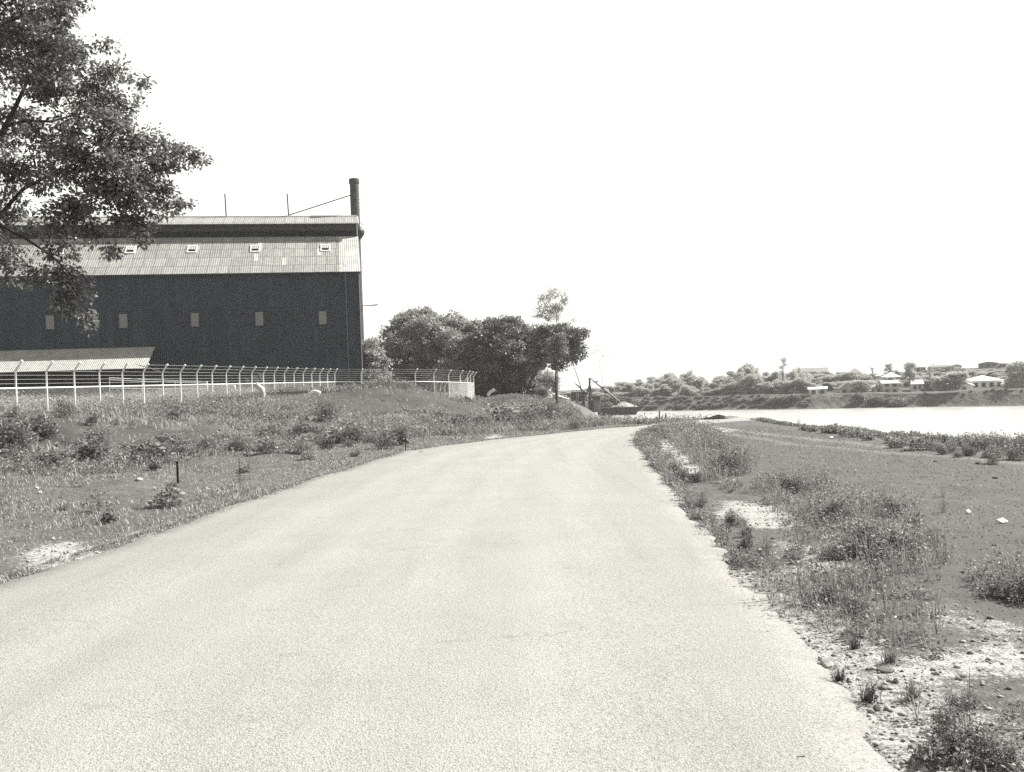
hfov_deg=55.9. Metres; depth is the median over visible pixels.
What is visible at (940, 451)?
broadleaf clump
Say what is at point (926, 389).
parked car
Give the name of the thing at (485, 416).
leafy bush
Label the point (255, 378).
leaning sheets
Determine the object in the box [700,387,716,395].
gum tree
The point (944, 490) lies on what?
spindly weed
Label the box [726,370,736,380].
gum tree
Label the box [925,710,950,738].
spindly weed
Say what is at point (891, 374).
house
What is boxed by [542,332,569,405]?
sapling tree
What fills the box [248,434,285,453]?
broadleaf clump
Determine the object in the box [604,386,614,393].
gum tree
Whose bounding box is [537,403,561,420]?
broadleaf clump
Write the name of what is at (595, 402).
winch house
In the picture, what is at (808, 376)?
gum tree
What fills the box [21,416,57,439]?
leafy bush
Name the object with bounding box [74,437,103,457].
leafy bush
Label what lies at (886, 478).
sparse grass
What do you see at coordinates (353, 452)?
broadleaf clump
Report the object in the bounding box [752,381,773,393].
gum tree
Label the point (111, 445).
leafy bush
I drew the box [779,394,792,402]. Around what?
riverside bush
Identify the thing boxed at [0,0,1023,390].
sky
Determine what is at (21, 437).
leafy bush
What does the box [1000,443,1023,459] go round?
leafy bush
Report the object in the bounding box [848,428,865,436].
broadleaf clump
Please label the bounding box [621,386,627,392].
gum tree
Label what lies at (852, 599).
leafy bush
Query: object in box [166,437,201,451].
broadleaf clump
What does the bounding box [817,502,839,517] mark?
leafy bush
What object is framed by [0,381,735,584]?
grass
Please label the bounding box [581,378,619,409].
derrick crane
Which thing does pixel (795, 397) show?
riverside bush
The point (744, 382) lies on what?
gum tree
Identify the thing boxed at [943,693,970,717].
leafy bush
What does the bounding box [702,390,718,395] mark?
gum tree
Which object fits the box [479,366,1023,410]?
bank
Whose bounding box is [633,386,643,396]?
gum tree
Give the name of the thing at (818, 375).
gum tree
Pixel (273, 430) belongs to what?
leafy bush
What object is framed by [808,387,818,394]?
house
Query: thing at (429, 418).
leafy bush
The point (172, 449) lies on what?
broadleaf clump
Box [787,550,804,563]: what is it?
leafy bush
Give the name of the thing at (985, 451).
leafy bush
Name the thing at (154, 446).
broadleaf clump
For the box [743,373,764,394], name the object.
gum tree
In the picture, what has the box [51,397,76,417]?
leafy bush
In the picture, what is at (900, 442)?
broadleaf clump
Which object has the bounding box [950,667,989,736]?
spindly weed
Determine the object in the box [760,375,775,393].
gum tree
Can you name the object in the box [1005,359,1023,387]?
gum tree
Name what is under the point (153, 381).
pipe railing
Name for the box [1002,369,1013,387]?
gum tree
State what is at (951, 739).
leafy bush
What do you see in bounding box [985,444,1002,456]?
leafy bush
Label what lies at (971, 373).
gum tree
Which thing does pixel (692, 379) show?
gum tree
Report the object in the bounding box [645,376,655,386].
gum tree
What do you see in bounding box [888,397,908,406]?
riverside bush
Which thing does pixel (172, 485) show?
broadleaf clump
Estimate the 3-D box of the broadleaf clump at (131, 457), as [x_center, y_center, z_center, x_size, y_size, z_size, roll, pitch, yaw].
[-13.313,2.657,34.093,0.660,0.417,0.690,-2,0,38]
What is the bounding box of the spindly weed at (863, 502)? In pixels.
[857,497,868,510]
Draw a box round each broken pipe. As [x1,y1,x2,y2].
[254,382,265,396]
[304,390,320,398]
[487,388,495,395]
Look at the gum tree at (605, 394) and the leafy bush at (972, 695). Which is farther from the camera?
the gum tree at (605, 394)
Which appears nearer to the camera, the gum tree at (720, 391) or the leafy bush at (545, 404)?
the leafy bush at (545, 404)
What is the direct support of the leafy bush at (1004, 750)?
on the ground at (1010, 670)
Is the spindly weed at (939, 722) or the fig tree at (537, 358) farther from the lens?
the fig tree at (537, 358)
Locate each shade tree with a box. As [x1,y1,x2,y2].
[361,336,393,382]
[531,369,562,398]
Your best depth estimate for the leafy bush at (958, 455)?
28.10 m
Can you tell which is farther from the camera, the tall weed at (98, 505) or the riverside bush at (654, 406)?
the riverside bush at (654, 406)
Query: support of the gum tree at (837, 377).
on the bank
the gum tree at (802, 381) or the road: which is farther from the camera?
the gum tree at (802, 381)
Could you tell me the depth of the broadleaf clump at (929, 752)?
6.27 m
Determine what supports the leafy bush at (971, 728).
on the ground at (1010, 670)
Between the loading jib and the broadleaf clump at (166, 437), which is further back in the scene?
the loading jib
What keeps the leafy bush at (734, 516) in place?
on the ground at (1010, 670)
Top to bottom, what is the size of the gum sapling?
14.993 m
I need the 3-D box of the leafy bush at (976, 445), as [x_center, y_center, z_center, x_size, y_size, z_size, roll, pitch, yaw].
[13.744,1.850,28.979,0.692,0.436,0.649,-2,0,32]
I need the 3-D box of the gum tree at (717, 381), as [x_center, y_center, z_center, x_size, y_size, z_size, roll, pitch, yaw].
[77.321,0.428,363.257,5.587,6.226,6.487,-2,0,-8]
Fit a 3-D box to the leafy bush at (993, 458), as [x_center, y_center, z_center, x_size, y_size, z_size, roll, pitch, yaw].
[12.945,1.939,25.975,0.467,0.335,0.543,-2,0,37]
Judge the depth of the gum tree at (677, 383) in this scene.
335.67 m
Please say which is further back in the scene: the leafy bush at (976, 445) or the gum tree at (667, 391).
the gum tree at (667, 391)
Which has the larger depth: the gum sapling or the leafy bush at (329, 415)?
the gum sapling
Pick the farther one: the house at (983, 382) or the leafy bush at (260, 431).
the house at (983, 382)
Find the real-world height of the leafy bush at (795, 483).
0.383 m
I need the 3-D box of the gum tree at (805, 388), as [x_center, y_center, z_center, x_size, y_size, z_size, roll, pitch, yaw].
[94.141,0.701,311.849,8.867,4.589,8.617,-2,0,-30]
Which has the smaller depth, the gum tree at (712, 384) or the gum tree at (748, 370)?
the gum tree at (748, 370)
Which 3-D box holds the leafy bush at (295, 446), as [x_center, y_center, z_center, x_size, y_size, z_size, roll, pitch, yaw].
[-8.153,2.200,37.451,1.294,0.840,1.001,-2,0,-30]
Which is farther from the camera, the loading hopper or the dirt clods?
the loading hopper
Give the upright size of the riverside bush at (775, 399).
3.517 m
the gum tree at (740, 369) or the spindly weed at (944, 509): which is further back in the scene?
the gum tree at (740, 369)
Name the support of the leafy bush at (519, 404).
on the ground at (1010, 670)
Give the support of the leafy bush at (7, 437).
on the ground at (1010, 670)
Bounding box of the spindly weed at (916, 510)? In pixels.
[901,494,927,521]
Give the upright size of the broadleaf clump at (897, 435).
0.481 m
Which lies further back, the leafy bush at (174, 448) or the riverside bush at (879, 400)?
the riverside bush at (879, 400)
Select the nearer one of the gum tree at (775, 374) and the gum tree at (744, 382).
the gum tree at (744, 382)
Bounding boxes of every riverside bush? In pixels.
[647,404,658,408]
[696,404,707,408]
[758,395,770,400]
[766,395,785,403]
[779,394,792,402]
[788,393,801,399]
[847,392,866,403]
[870,395,886,404]
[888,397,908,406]
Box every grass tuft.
[691,495,709,507]
[734,521,758,536]
[736,517,748,525]
[747,537,784,557]
[822,664,851,681]
[840,633,867,649]
[849,674,894,703]
[867,641,910,663]
[890,674,941,701]
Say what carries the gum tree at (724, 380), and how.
on the bank
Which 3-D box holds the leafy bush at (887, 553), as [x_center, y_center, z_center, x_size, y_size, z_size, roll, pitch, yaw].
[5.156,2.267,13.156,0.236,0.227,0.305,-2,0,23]
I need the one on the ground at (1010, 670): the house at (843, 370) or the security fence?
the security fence
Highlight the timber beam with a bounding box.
[276,391,308,393]
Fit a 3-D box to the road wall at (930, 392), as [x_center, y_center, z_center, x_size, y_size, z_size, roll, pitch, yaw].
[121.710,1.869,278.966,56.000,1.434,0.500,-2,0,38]
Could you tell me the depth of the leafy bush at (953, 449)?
29.76 m
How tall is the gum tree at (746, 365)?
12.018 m
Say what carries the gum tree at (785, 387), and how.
on the bank
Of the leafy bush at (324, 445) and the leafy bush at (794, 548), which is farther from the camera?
the leafy bush at (324, 445)
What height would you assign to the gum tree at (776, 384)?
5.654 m
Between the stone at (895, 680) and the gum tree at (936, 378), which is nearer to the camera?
the stone at (895, 680)
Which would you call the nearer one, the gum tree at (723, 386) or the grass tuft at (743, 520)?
the grass tuft at (743, 520)
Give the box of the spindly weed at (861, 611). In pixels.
[849,593,873,633]
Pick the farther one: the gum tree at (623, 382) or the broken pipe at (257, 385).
the gum tree at (623, 382)
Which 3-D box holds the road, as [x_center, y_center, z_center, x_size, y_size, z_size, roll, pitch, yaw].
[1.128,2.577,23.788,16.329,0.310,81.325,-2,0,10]
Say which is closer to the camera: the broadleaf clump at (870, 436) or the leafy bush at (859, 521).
the leafy bush at (859, 521)
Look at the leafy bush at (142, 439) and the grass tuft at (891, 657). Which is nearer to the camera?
the grass tuft at (891, 657)
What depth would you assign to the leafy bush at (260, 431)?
47.16 m
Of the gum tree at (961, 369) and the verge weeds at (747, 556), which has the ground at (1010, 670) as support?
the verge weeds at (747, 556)
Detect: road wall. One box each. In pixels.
[632,393,807,398]
[836,388,1023,394]
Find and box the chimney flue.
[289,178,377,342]
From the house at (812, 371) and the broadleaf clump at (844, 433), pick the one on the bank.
the house at (812, 371)
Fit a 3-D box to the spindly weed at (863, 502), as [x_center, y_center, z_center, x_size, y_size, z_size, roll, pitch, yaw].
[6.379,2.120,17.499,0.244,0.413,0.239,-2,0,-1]
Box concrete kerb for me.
[182,385,235,393]
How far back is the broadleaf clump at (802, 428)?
44.67 m
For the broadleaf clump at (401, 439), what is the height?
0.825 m
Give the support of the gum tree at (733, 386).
on the bank
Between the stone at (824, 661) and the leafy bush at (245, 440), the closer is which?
the stone at (824, 661)
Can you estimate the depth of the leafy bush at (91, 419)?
41.76 m
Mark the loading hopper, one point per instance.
(581, 396)
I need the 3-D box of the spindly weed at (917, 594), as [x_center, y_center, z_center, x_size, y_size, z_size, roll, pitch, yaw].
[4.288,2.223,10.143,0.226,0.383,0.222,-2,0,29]
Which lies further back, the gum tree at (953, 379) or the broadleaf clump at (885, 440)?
the gum tree at (953, 379)
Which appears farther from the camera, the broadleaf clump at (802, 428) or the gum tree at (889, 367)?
the gum tree at (889, 367)
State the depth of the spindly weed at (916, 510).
15.91 m
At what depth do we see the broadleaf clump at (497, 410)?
71.05 m
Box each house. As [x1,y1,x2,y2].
[587,396,601,411]
[792,367,827,374]
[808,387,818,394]
[818,386,827,394]
[836,369,849,373]
[836,383,854,392]
[851,368,861,373]
[869,384,881,391]
[877,380,899,392]
[882,372,900,380]
[908,380,923,390]
[914,366,925,372]
[933,364,961,371]
[946,383,972,389]
[966,375,1003,388]
[978,362,999,367]
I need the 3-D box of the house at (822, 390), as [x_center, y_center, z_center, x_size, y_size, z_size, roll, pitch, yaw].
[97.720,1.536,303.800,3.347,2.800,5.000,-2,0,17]
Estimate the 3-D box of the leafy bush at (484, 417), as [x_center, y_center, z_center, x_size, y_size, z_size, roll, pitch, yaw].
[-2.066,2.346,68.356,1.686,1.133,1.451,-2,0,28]
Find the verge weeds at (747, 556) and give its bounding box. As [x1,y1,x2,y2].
[629,416,1023,771]
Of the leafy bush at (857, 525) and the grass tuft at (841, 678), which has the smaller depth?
the grass tuft at (841, 678)
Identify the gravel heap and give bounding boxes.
[611,401,636,407]
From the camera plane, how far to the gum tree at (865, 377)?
352.03 m
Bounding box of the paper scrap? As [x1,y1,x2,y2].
[997,518,1008,522]
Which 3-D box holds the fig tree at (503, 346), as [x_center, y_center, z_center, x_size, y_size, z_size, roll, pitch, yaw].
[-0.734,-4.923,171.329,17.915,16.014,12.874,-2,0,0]
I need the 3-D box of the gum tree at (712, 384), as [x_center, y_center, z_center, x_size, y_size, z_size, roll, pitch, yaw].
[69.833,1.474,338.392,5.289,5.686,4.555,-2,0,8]
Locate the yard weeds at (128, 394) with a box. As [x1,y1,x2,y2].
[0,383,305,409]
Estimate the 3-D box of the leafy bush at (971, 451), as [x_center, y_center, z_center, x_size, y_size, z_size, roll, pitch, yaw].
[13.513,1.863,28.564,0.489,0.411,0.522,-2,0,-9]
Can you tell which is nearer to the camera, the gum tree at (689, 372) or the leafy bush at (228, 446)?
the leafy bush at (228, 446)
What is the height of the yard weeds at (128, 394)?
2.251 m
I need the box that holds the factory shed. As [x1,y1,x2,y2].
[0,194,362,398]
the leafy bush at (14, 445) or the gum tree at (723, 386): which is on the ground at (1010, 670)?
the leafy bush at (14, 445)
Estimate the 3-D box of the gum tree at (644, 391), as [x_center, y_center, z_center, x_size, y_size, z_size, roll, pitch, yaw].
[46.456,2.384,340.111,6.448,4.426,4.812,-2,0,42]
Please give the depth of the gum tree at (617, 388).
362.58 m
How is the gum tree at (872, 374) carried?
on the bank
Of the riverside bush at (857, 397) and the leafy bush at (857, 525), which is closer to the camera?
the leafy bush at (857, 525)
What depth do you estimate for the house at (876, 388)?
302.76 m
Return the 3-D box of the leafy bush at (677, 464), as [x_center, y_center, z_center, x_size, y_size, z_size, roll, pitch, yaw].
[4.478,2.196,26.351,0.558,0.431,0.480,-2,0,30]
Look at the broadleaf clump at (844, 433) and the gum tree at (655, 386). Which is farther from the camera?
the gum tree at (655, 386)
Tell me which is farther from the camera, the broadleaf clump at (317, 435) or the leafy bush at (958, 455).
the broadleaf clump at (317, 435)
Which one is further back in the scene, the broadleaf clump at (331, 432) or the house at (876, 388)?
the house at (876, 388)
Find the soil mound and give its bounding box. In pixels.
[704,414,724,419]
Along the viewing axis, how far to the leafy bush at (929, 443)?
31.36 m
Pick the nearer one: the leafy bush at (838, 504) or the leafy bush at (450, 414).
the leafy bush at (838, 504)
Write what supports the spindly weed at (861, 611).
on the ground at (1010, 670)
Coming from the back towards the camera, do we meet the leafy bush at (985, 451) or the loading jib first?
the loading jib
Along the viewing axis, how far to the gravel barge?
293.80 m
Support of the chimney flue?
attached to the factory shed
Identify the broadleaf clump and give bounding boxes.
[13,415,62,435]
[34,441,78,462]
[56,505,68,510]
[76,438,115,458]
[99,513,116,523]
[118,440,165,460]
[126,456,143,466]
[146,445,175,457]
[146,461,161,469]
[147,486,186,507]
[153,432,175,442]
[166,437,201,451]
[166,482,179,487]
[236,464,252,472]
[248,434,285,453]
[298,433,323,445]
[301,451,317,459]
[321,424,362,442]
[349,449,361,455]
[384,429,414,444]
[483,403,518,424]
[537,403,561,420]
[797,423,810,430]
[807,424,819,431]
[819,425,833,432]
[829,425,843,433]
[836,428,850,436]
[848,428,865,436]
[858,430,873,438]
[864,432,875,439]
[882,434,898,441]
[886,436,907,447]
[889,434,909,444]
[900,734,955,768]
[906,436,934,449]
[937,449,947,453]
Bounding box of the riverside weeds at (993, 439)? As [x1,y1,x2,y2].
[596,416,1023,453]
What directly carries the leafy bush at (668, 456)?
on the ground at (1010, 670)
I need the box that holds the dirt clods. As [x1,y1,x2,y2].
[716,426,1023,647]
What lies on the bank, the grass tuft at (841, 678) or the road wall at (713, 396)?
the road wall at (713, 396)
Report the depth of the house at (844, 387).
299.82 m
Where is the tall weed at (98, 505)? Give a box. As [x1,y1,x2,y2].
[82,448,114,513]
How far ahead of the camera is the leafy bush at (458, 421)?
59.37 m
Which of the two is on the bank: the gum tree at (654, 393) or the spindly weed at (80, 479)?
the gum tree at (654, 393)
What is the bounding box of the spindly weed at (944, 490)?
[939,483,945,496]
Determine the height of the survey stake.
0.702 m
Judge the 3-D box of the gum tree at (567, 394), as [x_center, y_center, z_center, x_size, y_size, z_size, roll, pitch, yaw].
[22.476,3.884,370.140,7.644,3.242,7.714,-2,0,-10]
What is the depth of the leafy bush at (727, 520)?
16.75 m
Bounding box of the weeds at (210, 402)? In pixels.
[0,378,715,476]
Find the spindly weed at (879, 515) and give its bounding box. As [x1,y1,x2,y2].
[869,495,882,516]
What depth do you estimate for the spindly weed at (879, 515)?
17.02 m
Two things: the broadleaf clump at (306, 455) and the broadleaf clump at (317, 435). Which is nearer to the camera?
the broadleaf clump at (306, 455)
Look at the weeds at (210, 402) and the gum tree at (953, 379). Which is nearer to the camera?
the weeds at (210, 402)
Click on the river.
(957, 420)
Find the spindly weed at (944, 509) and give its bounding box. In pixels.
[940,501,948,512]
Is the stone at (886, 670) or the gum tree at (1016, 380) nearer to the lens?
the stone at (886, 670)
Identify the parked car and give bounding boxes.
[920,387,935,391]
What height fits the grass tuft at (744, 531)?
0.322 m
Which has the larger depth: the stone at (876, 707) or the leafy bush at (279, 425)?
the leafy bush at (279, 425)
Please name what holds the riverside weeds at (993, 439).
on the ground at (1010, 670)
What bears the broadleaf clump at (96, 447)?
on the ground at (1010, 670)
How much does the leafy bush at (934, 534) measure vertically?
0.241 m
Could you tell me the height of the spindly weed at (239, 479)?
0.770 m
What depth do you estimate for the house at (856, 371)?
421.21 m
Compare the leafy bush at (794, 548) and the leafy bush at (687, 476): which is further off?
the leafy bush at (687, 476)
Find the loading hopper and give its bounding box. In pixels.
[571,390,585,406]
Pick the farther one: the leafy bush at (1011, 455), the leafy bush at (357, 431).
the leafy bush at (357, 431)
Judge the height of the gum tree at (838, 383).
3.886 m
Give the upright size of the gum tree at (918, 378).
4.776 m
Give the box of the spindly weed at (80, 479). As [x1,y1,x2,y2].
[69,453,91,487]
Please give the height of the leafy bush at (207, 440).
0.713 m
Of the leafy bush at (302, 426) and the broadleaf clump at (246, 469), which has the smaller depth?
the broadleaf clump at (246, 469)
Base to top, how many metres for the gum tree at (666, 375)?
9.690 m
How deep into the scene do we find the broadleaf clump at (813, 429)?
43.54 m
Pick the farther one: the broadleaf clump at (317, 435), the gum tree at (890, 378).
the gum tree at (890, 378)
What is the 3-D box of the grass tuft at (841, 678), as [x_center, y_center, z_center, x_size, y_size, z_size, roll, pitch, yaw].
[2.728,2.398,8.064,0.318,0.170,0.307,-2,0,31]
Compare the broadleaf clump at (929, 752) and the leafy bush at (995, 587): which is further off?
the leafy bush at (995, 587)
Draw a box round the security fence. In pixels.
[0,360,476,412]
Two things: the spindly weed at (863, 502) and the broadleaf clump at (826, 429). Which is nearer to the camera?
the spindly weed at (863, 502)
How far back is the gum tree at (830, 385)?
334.12 m
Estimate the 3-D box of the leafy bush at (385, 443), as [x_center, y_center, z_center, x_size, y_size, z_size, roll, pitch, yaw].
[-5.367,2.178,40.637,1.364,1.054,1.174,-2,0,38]
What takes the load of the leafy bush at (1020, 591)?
on the ground at (1010, 670)
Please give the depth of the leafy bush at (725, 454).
25.85 m
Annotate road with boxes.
[0,417,899,771]
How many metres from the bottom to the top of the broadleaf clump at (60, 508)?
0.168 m
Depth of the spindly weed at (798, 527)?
15.46 m
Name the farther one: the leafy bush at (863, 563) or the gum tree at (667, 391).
the gum tree at (667, 391)
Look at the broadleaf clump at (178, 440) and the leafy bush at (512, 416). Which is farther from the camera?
the leafy bush at (512, 416)
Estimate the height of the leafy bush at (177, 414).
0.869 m
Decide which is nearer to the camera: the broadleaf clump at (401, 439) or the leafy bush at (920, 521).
the leafy bush at (920, 521)
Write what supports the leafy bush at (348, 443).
on the ground at (1010, 670)
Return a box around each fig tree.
[0,0,214,338]
[374,306,488,392]
[458,313,552,397]
[520,321,591,394]
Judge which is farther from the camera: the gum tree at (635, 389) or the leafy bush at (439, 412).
the gum tree at (635, 389)
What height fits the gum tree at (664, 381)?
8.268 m
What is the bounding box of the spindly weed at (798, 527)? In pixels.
[792,516,801,534]
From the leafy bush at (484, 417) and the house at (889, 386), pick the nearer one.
the leafy bush at (484, 417)
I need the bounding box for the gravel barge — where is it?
[598,405,641,415]
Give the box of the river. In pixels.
[594,406,1023,439]
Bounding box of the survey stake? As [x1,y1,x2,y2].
[176,461,178,482]
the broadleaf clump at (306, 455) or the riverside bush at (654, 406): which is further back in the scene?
the riverside bush at (654, 406)
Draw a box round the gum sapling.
[585,343,612,409]
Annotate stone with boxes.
[820,657,833,667]
[873,704,880,710]
[876,667,894,673]
[892,677,897,683]
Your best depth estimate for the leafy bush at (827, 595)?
10.68 m
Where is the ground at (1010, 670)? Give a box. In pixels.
[0,384,1023,771]
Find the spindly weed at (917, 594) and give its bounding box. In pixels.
[909,585,930,614]
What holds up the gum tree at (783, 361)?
on the bank
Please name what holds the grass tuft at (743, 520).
on the ground at (1010, 670)
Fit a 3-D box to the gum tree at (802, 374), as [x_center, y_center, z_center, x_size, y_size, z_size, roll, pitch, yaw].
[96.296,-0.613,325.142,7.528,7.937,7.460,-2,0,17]
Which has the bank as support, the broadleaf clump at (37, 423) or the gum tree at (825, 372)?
the gum tree at (825, 372)
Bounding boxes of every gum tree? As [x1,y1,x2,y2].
[531,284,577,392]
[563,392,573,397]
[597,393,611,396]
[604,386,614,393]
[612,385,621,393]
[613,381,628,386]
[619,392,634,396]
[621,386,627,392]
[624,382,635,391]
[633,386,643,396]
[635,383,653,396]
[636,387,652,396]
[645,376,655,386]
[650,389,662,396]
[653,382,659,392]
[657,376,675,386]
[657,384,671,396]
[661,387,677,396]
[664,372,676,396]
[669,379,685,392]
[676,385,697,396]
[679,385,699,395]
[681,370,693,383]
[686,375,697,385]
[691,378,703,395]
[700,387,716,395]
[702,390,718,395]
[703,382,711,389]
[704,382,717,389]
[710,379,719,386]
[713,388,731,395]
[719,377,733,383]
[719,384,729,391]
[721,381,741,395]
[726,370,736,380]
[735,371,741,380]
[736,376,753,394]
[737,366,744,380]
[738,365,755,378]
[740,363,754,371]
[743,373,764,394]
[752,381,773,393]
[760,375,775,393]
[760,384,778,394]
[770,371,785,394]
[772,379,782,394]
[777,356,787,393]
[778,380,792,393]
[787,370,799,380]
[787,373,806,386]
[788,377,808,393]
[792,381,819,393]
[801,371,811,381]
[811,377,822,384]
[812,373,827,380]
[815,370,833,374]
[817,376,834,383]
[821,382,835,390]
[833,374,841,380]
[835,381,851,387]
[839,371,857,380]
[847,379,873,392]
[857,375,872,379]
[862,373,878,379]
[883,362,893,372]
[886,377,900,381]
[900,361,916,391]
[909,375,924,383]
[922,380,931,387]
[925,362,936,390]
[929,375,947,390]
[934,371,971,390]
[954,367,967,372]
[967,371,976,377]
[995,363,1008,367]
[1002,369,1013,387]
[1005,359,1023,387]
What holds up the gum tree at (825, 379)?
on the bank
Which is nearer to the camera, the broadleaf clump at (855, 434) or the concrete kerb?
the broadleaf clump at (855, 434)
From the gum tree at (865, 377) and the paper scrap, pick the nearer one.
the paper scrap
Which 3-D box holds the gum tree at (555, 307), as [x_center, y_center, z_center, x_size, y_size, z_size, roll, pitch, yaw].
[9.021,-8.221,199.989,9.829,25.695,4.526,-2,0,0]
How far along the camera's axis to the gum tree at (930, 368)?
281.52 m
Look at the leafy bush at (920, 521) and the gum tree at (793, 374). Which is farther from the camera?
the gum tree at (793, 374)
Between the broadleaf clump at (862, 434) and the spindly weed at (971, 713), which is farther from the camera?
the broadleaf clump at (862, 434)
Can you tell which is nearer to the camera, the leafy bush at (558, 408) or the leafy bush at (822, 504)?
the leafy bush at (822, 504)
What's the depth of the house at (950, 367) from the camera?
400.23 m
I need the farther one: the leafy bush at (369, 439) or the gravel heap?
the gravel heap
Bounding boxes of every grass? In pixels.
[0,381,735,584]
[720,425,1023,644]
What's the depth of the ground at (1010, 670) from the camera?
17.82 m
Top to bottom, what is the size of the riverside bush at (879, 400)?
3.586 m
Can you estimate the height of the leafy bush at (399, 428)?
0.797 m
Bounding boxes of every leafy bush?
[0,409,42,451]
[4,407,20,416]
[4,443,28,457]
[9,427,35,446]
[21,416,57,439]
[30,453,53,470]
[32,419,61,435]
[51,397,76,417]
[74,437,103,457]
[78,420,109,440]
[83,413,99,424]
[89,431,117,448]
[96,424,117,436]
[131,433,156,448]
[149,442,171,455]
[163,441,180,454]
[166,405,182,419]
[176,440,195,454]
[199,433,221,448]
[221,438,239,450]
[231,430,256,451]
[250,426,270,438]
[261,425,280,439]
[262,419,285,433]
[270,434,286,444]
[284,406,329,439]
[288,432,317,453]
[313,402,336,421]
[317,437,335,449]
[332,415,370,444]
[336,412,368,430]
[339,436,353,446]
[363,433,376,442]
[369,414,381,423]
[372,426,400,448]
[389,423,409,435]
[418,413,434,423]
[425,402,447,417]
[440,410,466,422]
[450,414,468,425]
[471,411,492,424]
[473,407,494,425]
[498,405,517,421]
[509,402,530,418]
[513,407,542,424]
[518,403,540,418]
[519,402,540,417]
[542,402,558,418]
[547,399,567,414]
[557,404,580,419]
[567,415,581,428]
[660,448,674,459]
[666,456,682,469]
[666,458,685,473]
[675,469,694,483]
[689,471,704,481]
[704,446,751,471]
[722,513,737,524]
[723,508,742,524]
[735,534,755,552]
[778,476,804,493]
[784,540,809,557]
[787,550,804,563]
[812,577,843,605]
[813,533,849,559]
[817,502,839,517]
[819,492,853,519]
[836,588,870,614]
[846,534,873,559]
[848,517,890,545]
[848,518,879,540]
[858,554,883,573]
[870,511,930,554]
[881,498,905,516]
[881,546,898,560]
[909,512,925,529]
[924,528,942,542]
[925,439,939,449]
[926,719,992,762]
[930,702,964,732]
[933,440,945,448]
[935,442,944,450]
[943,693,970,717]
[945,440,959,449]
[946,444,957,452]
[951,448,964,457]
[954,740,987,769]
[955,688,982,708]
[956,717,992,755]
[958,440,981,452]
[961,442,977,455]
[962,691,982,706]
[974,724,1023,770]
[976,568,1022,597]
[980,448,989,457]
[984,452,1001,463]
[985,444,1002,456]
[988,443,1004,457]
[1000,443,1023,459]
[1007,573,1023,602]
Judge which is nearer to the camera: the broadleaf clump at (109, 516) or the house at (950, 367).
the broadleaf clump at (109, 516)
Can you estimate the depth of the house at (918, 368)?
409.57 m
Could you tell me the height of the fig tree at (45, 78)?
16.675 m
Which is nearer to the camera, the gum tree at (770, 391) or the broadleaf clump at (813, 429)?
the broadleaf clump at (813, 429)
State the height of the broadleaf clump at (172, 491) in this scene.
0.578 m
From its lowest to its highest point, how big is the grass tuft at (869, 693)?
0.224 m
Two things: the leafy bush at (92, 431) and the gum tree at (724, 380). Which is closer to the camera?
the leafy bush at (92, 431)
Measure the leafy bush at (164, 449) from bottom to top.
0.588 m
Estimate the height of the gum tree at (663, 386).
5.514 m
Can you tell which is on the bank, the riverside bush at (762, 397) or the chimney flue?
the riverside bush at (762, 397)
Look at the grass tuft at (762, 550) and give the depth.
13.68 m
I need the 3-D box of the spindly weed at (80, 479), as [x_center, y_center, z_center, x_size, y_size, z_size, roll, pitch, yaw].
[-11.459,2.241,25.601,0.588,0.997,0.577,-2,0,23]
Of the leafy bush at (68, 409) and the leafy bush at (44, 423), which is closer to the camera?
the leafy bush at (44, 423)
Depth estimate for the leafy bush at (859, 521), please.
14.37 m
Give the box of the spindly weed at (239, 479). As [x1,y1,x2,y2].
[233,458,244,482]
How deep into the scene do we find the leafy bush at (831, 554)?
13.33 m
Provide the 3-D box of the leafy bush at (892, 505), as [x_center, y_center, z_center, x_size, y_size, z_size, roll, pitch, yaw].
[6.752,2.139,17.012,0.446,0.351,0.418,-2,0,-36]
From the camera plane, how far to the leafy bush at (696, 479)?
23.85 m
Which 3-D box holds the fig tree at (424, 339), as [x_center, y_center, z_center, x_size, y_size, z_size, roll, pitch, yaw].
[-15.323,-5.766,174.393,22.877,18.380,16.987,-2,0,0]
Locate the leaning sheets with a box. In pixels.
[244,373,266,388]
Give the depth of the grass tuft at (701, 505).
19.21 m
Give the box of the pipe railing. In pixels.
[109,377,207,398]
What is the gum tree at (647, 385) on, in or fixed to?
on the bank
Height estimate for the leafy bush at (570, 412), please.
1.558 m
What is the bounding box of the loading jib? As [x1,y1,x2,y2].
[573,365,585,403]
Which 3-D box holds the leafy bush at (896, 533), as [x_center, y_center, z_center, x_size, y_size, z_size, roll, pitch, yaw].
[5.497,2.082,13.652,1.002,0.598,0.775,-2,0,-24]
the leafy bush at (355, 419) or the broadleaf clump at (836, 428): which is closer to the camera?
the broadleaf clump at (836, 428)
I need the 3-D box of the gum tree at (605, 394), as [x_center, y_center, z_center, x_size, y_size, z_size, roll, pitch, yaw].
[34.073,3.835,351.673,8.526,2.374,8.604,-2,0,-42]
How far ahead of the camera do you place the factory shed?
132.24 m
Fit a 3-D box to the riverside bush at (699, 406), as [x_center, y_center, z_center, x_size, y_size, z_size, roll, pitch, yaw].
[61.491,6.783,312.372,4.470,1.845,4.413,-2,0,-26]
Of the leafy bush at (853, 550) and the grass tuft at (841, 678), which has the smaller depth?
the grass tuft at (841, 678)
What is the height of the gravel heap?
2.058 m
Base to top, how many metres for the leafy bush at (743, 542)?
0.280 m

